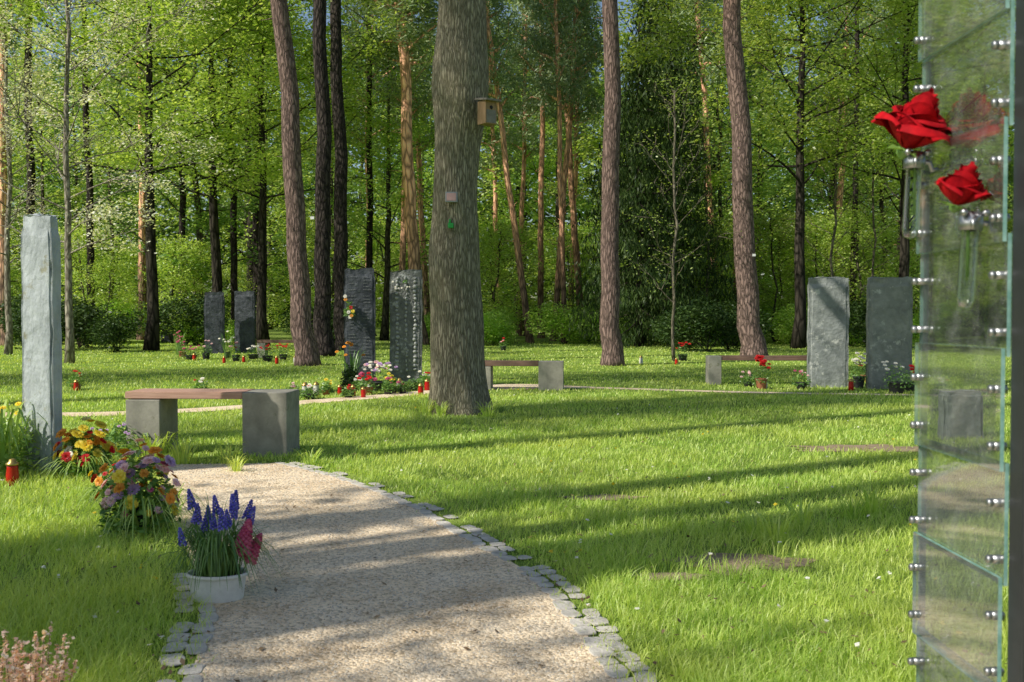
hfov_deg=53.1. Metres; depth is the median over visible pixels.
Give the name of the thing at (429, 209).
broadleaf tree
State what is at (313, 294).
broadleaf tree
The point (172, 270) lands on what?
broadleaf tree
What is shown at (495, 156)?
pine tree
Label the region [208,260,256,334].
broadleaf tree
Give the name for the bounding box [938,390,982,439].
memorial stele
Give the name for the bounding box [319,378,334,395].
flower pot
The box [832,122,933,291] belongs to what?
young tree
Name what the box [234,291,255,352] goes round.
memorial stele
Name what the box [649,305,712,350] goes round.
shrub
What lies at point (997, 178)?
broadleaf tree
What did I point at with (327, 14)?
sky
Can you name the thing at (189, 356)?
flower pot
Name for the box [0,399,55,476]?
perennial plant
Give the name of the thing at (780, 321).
shrub
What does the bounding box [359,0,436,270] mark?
pine tree
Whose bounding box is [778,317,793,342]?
shrub
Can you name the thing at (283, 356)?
flower pot
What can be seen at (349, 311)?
hanging bouquet
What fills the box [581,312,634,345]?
shrub
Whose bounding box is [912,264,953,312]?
broadleaf tree
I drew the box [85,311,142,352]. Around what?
shrub
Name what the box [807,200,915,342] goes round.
broadleaf tree
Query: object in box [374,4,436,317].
pine tree
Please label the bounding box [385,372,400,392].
flower pot
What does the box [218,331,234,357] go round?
flower arrangement
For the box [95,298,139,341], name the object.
shrub
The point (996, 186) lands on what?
broadleaf tree
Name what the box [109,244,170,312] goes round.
broadleaf tree
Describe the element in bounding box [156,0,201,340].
pine tree
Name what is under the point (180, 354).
flower pot
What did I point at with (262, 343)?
bench
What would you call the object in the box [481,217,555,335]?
broadleaf tree
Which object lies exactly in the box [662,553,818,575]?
bare ground
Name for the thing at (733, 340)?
shrub
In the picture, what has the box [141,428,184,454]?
grass tuft
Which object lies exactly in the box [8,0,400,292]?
broadleaf tree
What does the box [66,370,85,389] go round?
flower pot
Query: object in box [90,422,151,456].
perennial plant
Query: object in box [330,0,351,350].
pine tree
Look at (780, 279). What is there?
broadleaf tree
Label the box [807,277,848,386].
memorial stele
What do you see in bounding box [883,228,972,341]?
broadleaf tree
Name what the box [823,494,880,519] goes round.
grass tuft
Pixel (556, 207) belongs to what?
broadleaf tree
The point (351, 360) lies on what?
flower arrangement
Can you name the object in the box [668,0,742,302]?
pine tree
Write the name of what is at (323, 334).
pine tree
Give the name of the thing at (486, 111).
nest box
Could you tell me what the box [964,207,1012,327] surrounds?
broadleaf tree
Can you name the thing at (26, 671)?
heather plant
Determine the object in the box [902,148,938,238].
tube vase
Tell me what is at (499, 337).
shrub
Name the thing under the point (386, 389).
flower pot
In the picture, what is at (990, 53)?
broadleaf tree
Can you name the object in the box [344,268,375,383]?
memorial stele
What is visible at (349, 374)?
box shrub
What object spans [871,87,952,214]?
rose
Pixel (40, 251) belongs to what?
memorial stele
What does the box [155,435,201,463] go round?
grass tuft
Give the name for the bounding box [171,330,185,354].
flower arrangement
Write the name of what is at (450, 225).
tree tag
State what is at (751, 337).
pine tree
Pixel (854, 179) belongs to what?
pine tree
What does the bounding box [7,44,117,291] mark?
broadleaf tree
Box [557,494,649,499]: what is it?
bare ground
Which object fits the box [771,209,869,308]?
broadleaf tree
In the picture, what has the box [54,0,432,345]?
broadleaf tree
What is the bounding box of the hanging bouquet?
[343,295,355,318]
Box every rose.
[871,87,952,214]
[934,161,991,276]
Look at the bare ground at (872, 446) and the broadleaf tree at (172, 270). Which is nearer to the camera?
the bare ground at (872, 446)
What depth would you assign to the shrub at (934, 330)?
38.03 m
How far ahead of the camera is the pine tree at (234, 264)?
40.85 m
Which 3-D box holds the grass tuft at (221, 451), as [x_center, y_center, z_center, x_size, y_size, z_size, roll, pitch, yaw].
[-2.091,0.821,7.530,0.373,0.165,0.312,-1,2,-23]
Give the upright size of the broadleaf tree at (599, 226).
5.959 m
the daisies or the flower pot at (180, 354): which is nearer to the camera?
the daisies
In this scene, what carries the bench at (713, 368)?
on the ground at (458, 520)
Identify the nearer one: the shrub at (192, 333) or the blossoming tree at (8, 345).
the blossoming tree at (8, 345)
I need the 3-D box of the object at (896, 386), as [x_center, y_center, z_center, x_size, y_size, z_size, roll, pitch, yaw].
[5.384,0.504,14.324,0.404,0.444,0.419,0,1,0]
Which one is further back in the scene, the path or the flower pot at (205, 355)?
the flower pot at (205, 355)
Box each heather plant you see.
[0,631,21,681]
[1,621,78,681]
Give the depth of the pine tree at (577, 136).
53.46 m
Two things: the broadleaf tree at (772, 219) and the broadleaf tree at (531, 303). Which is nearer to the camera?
the broadleaf tree at (772, 219)
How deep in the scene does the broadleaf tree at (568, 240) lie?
49.85 m
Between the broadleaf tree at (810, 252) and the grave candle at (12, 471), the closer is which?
the grave candle at (12, 471)
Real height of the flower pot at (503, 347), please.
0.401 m
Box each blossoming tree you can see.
[0,0,180,354]
[0,0,238,362]
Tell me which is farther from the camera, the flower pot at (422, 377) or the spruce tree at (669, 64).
the spruce tree at (669, 64)
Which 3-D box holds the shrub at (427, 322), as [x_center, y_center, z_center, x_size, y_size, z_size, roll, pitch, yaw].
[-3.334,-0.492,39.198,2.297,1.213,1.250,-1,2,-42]
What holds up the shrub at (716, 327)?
on the ground at (458, 520)
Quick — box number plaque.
[445,192,457,202]
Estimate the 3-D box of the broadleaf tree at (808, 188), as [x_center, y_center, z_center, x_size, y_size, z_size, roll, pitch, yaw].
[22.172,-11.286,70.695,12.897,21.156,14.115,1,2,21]
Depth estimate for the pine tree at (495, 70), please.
38.57 m
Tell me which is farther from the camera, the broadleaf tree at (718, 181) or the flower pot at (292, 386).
the broadleaf tree at (718, 181)
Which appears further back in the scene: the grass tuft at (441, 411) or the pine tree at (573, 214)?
the pine tree at (573, 214)
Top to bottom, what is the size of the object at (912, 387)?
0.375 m
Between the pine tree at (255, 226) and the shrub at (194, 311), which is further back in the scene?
the pine tree at (255, 226)
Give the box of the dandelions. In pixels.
[92,363,992,633]
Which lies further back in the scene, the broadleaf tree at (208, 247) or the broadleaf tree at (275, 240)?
the broadleaf tree at (275, 240)
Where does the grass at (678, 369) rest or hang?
on the ground at (458, 520)
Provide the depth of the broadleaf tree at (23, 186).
75.27 m
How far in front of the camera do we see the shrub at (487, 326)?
35.79 m
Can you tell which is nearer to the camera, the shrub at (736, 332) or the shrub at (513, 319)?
the shrub at (736, 332)
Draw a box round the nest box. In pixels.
[475,98,501,125]
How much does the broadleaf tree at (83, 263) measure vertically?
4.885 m
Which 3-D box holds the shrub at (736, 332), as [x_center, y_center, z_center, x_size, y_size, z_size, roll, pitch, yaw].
[6.616,-0.477,31.702,2.708,1.602,1.999,-1,2,-21]
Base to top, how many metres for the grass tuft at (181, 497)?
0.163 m
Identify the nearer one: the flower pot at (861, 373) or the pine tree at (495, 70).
the flower pot at (861, 373)
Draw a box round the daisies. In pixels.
[0,370,989,649]
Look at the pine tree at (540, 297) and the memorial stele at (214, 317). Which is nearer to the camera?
the memorial stele at (214, 317)
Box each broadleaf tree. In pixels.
[0,0,354,350]
[6,3,98,243]
[6,38,169,294]
[6,51,133,304]
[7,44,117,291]
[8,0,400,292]
[9,121,38,233]
[10,223,19,264]
[10,249,19,295]
[10,269,20,310]
[13,70,190,313]
[13,254,81,300]
[53,0,353,340]
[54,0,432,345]
[55,39,207,294]
[58,218,120,313]
[58,219,131,309]
[62,253,142,337]
[81,248,137,311]
[107,252,160,307]
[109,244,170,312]
[135,4,333,290]
[136,233,227,342]
[137,0,348,290]
[144,231,238,340]
[165,263,211,339]
[179,31,362,328]
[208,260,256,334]
[226,248,288,327]
[241,22,399,304]
[267,217,357,332]
[275,271,314,324]
[280,52,432,289]
[294,26,491,339]
[333,51,508,307]
[347,219,428,335]
[352,19,538,297]
[355,267,383,331]
[360,246,428,313]
[423,226,510,310]
[426,87,591,304]
[477,0,633,329]
[478,84,579,330]
[479,39,632,326]
[479,216,544,328]
[479,245,516,324]
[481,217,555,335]
[522,219,597,327]
[523,0,793,271]
[552,111,700,273]
[581,2,810,286]
[581,220,620,302]
[584,0,998,348]
[600,190,728,303]
[641,40,814,307]
[676,0,886,281]
[676,0,1015,276]
[682,212,736,308]
[684,56,817,292]
[719,0,952,276]
[719,227,784,313]
[723,200,843,341]
[754,27,911,290]
[754,211,825,320]
[760,256,821,314]
[768,257,826,301]
[770,247,833,307]
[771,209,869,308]
[777,280,806,303]
[778,5,1000,311]
[789,206,885,298]
[791,0,1013,285]
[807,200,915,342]
[816,0,1014,323]
[824,242,893,300]
[864,0,1015,313]
[871,219,962,318]
[880,3,1015,335]
[881,246,950,320]
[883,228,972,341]
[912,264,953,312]
[914,230,989,339]
[938,0,1015,293]
[946,207,1012,337]
[959,91,1012,300]
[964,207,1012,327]
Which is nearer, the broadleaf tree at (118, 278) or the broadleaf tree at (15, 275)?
the broadleaf tree at (15, 275)
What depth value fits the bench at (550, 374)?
14.81 m
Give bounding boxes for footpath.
[5,384,1008,415]
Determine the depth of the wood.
89.12 m
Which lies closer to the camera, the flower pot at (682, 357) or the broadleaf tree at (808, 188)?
the flower pot at (682, 357)
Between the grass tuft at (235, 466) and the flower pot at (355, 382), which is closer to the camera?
the grass tuft at (235, 466)
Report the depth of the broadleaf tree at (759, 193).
50.70 m
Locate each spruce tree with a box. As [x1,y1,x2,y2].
[550,0,735,340]
[561,22,736,347]
[585,10,736,343]
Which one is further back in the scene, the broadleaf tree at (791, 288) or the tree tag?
the broadleaf tree at (791, 288)
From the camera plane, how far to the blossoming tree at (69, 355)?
22.76 m
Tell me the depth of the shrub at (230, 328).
38.28 m
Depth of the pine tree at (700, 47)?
41.58 m
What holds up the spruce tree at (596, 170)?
on the ground at (458, 520)
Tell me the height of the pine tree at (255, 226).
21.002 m
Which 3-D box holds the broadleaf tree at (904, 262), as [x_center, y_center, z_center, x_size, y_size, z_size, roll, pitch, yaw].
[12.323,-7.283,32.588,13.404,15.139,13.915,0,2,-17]
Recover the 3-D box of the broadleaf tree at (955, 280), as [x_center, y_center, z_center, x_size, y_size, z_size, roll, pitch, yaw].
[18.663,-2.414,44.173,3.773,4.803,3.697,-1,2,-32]
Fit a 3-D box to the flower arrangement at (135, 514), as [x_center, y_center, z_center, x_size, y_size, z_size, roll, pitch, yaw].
[-1.875,0.743,5.129,0.830,0.495,0.892,0,1,0]
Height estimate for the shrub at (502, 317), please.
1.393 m
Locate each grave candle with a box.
[5,458,18,485]
[73,380,78,390]
[302,382,307,393]
[313,382,318,393]
[337,384,341,394]
[361,387,365,396]
[418,383,423,394]
[424,379,429,389]
[848,379,853,390]
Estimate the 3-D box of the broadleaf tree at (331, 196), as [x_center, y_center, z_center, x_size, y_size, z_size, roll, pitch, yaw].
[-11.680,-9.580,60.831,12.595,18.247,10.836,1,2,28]
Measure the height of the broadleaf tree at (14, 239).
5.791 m
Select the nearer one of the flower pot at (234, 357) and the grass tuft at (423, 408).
the grass tuft at (423, 408)
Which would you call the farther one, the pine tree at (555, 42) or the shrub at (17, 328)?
the pine tree at (555, 42)
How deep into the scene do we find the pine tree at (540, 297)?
46.69 m
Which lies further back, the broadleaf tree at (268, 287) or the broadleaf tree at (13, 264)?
the broadleaf tree at (268, 287)
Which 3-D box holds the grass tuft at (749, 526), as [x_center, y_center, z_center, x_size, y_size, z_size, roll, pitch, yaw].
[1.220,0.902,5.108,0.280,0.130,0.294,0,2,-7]
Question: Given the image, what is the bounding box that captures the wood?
[6,0,1014,327]
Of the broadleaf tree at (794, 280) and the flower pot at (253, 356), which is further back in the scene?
the broadleaf tree at (794, 280)
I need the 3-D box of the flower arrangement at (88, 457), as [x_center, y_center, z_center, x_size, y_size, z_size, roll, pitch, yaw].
[-2.921,0.726,6.934,0.753,0.421,0.799,0,1,0]
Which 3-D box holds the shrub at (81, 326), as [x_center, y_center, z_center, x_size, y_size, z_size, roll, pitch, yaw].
[-13.635,-0.593,32.867,2.221,1.781,3.008,-1,2,-21]
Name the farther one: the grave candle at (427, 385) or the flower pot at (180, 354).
the flower pot at (180, 354)
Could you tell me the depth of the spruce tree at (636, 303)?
34.47 m
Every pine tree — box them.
[0,0,62,345]
[18,1,74,212]
[61,0,113,312]
[98,1,208,339]
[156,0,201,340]
[204,0,268,341]
[217,0,302,307]
[261,0,321,365]
[305,0,336,355]
[329,0,415,260]
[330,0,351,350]
[342,0,487,344]
[343,0,395,267]
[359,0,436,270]
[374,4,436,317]
[478,0,531,305]
[486,0,540,342]
[490,0,555,335]
[504,0,572,337]
[517,0,596,342]
[518,0,603,306]
[527,0,604,340]
[545,0,623,328]
[594,0,624,365]
[620,0,700,121]
[658,0,748,302]
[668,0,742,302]
[700,0,796,303]
[718,0,768,354]
[805,0,887,276]
[829,0,891,304]
[854,0,958,248]
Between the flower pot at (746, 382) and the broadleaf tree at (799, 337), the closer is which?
the flower pot at (746, 382)
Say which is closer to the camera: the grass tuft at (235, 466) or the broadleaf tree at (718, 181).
the grass tuft at (235, 466)
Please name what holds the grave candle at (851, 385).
on the ground at (458, 520)
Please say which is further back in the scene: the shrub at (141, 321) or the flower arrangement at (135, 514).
the shrub at (141, 321)
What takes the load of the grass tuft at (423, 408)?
on the ground at (458, 520)
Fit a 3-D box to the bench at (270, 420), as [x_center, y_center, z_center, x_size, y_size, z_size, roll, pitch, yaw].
[-2.366,0.641,8.120,1.280,0.502,0.380,0,1,3]
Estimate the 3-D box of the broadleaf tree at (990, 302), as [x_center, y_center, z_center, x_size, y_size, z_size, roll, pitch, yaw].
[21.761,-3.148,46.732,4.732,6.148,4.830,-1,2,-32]
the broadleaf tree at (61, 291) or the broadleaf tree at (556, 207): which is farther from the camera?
the broadleaf tree at (556, 207)
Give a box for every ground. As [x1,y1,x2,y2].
[0,326,1011,681]
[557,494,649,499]
[631,572,711,579]
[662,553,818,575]
[787,444,956,451]
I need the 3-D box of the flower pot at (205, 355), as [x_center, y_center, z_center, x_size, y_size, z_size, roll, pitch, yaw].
[-7.502,0.208,25.128,0.362,0.473,0.350,0,1,0]
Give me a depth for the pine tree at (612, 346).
21.81 m
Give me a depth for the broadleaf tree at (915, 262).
38.38 m
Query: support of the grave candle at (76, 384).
on the ground at (458, 520)
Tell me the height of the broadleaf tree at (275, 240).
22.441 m
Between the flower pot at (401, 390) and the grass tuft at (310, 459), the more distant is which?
the flower pot at (401, 390)
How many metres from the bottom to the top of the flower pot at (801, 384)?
0.285 m
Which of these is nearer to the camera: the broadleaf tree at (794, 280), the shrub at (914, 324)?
the shrub at (914, 324)
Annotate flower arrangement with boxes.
[31,417,135,479]
[60,463,143,505]
[62,438,211,545]
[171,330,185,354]
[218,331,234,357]
[335,341,365,383]
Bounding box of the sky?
[5,0,1015,316]
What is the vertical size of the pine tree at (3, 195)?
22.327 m
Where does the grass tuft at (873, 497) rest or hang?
on the ground at (458, 520)
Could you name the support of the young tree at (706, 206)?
on the ground at (458, 520)
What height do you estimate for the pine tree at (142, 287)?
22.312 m
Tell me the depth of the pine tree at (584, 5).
41.53 m
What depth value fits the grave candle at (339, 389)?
13.88 m
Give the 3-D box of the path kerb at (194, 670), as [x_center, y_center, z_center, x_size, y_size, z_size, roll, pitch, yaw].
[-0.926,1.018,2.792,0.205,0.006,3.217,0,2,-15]
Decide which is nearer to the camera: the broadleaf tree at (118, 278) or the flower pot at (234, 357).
the flower pot at (234, 357)
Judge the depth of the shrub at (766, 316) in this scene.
40.99 m
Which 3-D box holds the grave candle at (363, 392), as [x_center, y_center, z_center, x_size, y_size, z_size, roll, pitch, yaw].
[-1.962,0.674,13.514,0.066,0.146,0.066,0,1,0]
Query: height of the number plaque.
0.110 m
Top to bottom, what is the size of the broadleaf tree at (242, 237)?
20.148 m
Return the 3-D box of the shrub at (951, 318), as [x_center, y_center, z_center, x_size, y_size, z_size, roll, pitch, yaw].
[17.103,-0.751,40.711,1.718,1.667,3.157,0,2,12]
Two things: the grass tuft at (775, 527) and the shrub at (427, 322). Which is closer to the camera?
the grass tuft at (775, 527)
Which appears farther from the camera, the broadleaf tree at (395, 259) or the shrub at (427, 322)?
the broadleaf tree at (395, 259)
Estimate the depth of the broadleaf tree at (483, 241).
45.76 m
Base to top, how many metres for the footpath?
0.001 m
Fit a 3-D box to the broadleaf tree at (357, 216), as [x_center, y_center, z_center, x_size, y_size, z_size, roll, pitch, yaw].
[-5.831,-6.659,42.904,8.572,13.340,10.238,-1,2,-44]
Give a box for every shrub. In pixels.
[0,294,65,348]
[61,295,120,347]
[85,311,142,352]
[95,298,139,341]
[129,292,228,345]
[129,306,146,335]
[172,314,203,344]
[200,318,234,342]
[280,298,335,341]
[311,303,333,336]
[340,365,361,388]
[424,314,429,340]
[483,306,520,342]
[483,309,517,345]
[484,307,514,344]
[484,325,513,344]
[522,301,595,343]
[565,307,597,342]
[568,302,629,341]
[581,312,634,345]
[643,322,669,344]
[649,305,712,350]
[656,296,739,351]
[692,300,773,348]
[696,319,721,346]
[715,320,738,345]
[759,305,794,341]
[769,302,806,337]
[770,307,794,343]
[772,314,793,344]
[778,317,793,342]
[848,317,865,345]
[849,296,914,346]
[853,310,931,344]
[913,310,953,342]
[913,319,941,342]
[917,301,964,340]
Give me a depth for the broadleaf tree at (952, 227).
71.96 m
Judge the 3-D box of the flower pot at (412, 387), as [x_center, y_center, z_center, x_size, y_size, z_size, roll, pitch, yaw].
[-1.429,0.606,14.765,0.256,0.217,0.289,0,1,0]
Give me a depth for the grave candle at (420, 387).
13.88 m
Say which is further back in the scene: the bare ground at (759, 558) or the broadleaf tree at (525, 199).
the broadleaf tree at (525, 199)
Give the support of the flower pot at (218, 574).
on the path
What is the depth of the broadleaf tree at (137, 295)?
58.15 m
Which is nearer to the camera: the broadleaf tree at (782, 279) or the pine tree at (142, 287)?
the pine tree at (142, 287)
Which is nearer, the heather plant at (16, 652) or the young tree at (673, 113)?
the heather plant at (16, 652)
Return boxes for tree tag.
[448,219,453,227]
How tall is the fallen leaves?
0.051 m
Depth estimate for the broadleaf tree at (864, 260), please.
40.54 m
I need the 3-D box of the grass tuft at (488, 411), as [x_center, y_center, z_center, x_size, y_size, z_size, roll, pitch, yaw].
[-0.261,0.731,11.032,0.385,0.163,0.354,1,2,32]
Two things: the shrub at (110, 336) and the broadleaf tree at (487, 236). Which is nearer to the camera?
the shrub at (110, 336)
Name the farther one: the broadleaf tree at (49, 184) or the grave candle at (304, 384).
the broadleaf tree at (49, 184)
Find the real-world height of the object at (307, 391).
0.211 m
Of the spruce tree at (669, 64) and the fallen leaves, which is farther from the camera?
the spruce tree at (669, 64)
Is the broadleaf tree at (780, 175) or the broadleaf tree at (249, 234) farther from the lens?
the broadleaf tree at (780, 175)
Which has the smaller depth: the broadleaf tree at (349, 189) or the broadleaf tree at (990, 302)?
the broadleaf tree at (990, 302)
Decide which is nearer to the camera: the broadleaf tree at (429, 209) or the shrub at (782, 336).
the shrub at (782, 336)
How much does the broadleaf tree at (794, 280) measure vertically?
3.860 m
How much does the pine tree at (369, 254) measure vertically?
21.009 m
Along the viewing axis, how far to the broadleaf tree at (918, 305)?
51.19 m
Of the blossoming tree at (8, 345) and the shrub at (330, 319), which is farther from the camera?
the shrub at (330, 319)
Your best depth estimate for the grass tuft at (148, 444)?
7.79 m
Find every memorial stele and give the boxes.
[20,212,62,472]
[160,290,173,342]
[204,292,224,353]
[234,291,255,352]
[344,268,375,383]
[389,269,422,382]
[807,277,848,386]
[865,276,912,388]
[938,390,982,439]
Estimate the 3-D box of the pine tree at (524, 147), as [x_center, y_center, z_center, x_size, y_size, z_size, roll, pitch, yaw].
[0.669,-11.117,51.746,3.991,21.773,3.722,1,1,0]
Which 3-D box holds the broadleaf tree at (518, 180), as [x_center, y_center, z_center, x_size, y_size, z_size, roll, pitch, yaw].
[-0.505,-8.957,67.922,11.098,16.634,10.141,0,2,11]
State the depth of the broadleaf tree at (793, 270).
58.51 m
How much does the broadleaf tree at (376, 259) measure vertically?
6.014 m
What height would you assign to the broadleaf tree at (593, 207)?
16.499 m
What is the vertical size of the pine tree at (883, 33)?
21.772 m
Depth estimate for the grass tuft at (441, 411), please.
10.99 m
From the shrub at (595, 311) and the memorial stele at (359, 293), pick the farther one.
the shrub at (595, 311)
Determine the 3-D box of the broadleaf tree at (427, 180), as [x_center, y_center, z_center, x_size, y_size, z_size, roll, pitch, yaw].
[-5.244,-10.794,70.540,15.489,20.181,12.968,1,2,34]
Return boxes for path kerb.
[157,573,218,681]
[275,462,656,681]
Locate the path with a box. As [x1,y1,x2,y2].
[160,463,618,681]
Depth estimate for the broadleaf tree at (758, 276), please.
49.79 m
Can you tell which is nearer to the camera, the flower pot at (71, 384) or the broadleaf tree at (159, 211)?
the flower pot at (71, 384)
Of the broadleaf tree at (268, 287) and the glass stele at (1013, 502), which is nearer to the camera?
the glass stele at (1013, 502)
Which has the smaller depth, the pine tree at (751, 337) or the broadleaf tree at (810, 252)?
the pine tree at (751, 337)
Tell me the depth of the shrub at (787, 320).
35.23 m
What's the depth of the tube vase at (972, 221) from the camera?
1.77 m
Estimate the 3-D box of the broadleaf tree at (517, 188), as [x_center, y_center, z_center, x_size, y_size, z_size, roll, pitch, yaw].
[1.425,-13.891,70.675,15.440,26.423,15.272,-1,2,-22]
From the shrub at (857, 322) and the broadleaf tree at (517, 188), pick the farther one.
the broadleaf tree at (517, 188)
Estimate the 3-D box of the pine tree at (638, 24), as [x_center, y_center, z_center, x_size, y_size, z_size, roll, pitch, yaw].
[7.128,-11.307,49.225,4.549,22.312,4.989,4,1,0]
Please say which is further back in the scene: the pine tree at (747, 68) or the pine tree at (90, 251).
the pine tree at (747, 68)
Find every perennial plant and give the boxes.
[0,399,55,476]
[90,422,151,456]
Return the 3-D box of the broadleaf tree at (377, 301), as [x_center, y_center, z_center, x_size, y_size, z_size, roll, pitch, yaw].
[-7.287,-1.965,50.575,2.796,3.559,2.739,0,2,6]
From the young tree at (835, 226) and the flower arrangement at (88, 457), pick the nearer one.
the flower arrangement at (88, 457)
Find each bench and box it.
[125,388,299,456]
[257,340,292,357]
[485,360,563,389]
[705,355,806,384]
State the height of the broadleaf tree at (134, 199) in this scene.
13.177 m
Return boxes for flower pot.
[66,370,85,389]
[140,488,285,602]
[176,340,189,357]
[181,345,199,359]
[193,377,208,388]
[199,340,213,358]
[229,341,241,361]
[244,345,261,358]
[259,344,275,361]
[276,343,290,359]
[285,382,301,394]
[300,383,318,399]
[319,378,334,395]
[339,384,355,397]
[351,375,364,391]
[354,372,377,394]
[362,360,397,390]
[379,377,394,393]
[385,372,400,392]
[396,381,410,393]
[406,376,418,390]
[418,370,429,383]
[498,337,506,350]
[675,342,690,360]
[740,371,756,386]
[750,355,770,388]
[791,370,810,388]
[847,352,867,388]
[855,364,865,381]
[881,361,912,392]
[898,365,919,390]
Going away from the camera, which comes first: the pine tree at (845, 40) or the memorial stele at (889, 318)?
the memorial stele at (889, 318)
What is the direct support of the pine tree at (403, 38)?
on the ground at (458, 520)
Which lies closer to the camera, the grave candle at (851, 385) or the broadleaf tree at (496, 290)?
the grave candle at (851, 385)
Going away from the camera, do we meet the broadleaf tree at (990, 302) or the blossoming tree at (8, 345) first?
the blossoming tree at (8, 345)
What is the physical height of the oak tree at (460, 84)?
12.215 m
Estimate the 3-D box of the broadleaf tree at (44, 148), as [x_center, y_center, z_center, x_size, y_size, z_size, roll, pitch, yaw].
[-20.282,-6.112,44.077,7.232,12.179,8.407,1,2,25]
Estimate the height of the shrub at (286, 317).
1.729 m
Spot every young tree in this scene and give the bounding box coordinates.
[619,70,744,360]
[662,108,760,303]
[766,85,901,279]
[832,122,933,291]
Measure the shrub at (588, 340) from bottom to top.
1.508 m
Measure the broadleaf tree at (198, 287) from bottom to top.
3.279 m
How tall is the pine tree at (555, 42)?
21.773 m
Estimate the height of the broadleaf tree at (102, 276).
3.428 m
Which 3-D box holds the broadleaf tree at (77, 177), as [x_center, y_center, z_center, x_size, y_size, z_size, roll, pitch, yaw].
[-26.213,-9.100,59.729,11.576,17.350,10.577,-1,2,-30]
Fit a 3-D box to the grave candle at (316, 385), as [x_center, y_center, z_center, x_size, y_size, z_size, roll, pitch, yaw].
[-2.660,0.644,13.907,0.084,0.187,0.084,0,1,0]
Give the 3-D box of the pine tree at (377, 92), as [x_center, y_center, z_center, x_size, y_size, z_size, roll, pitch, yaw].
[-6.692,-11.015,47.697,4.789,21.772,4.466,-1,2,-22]
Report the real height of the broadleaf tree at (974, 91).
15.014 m
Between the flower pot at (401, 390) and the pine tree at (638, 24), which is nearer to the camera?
the flower pot at (401, 390)
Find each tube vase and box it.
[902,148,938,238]
[957,207,997,308]
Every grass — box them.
[0,340,1010,400]
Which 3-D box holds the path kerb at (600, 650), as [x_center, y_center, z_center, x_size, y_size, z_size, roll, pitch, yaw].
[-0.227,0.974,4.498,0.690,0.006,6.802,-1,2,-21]
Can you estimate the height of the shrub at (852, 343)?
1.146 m
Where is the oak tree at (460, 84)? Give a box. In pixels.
[427,0,494,415]
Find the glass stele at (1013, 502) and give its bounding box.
[907,0,1023,681]
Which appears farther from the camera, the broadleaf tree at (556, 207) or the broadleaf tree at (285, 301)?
the broadleaf tree at (556, 207)
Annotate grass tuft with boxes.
[128,433,176,456]
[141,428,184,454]
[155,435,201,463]
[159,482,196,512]
[210,440,243,463]
[223,453,247,471]
[294,447,326,464]
[410,397,436,414]
[428,400,452,416]
[476,401,496,416]
[731,509,779,535]
[742,507,814,544]
[778,497,828,528]
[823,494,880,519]
[840,482,903,515]
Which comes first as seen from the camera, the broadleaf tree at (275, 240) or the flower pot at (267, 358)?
the flower pot at (267, 358)
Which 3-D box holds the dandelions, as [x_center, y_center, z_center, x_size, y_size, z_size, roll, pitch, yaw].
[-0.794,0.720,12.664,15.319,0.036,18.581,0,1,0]
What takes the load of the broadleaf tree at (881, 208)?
on the ground at (458, 520)
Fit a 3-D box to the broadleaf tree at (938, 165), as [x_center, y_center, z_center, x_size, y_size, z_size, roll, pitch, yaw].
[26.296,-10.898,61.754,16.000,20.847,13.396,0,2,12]
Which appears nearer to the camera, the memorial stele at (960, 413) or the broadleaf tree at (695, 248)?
the memorial stele at (960, 413)
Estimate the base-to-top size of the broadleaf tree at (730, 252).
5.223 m
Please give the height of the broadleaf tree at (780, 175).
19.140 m
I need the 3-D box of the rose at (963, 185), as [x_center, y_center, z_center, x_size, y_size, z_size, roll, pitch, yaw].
[0.787,-0.212,1.789,0.088,0.200,0.093,0,2,-17]
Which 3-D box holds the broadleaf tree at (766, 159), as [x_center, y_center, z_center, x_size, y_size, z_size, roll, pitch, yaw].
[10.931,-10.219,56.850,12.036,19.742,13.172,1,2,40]
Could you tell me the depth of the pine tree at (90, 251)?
38.81 m
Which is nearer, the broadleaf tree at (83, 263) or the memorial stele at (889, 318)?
the memorial stele at (889, 318)
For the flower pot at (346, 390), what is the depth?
13.48 m
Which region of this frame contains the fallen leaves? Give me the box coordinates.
[4,393,1009,681]
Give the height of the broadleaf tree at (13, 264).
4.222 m
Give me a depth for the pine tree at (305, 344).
21.80 m
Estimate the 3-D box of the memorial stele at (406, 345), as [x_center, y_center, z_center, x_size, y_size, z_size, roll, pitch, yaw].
[-1.709,-0.224,16.506,0.537,1.862,0.178,0,1,-4]
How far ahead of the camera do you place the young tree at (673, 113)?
23.98 m
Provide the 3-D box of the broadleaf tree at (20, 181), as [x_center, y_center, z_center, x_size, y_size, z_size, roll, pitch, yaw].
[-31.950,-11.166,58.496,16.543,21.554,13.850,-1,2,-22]
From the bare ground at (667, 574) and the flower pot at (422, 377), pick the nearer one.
the bare ground at (667, 574)
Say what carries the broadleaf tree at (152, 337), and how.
on the ground at (458, 520)

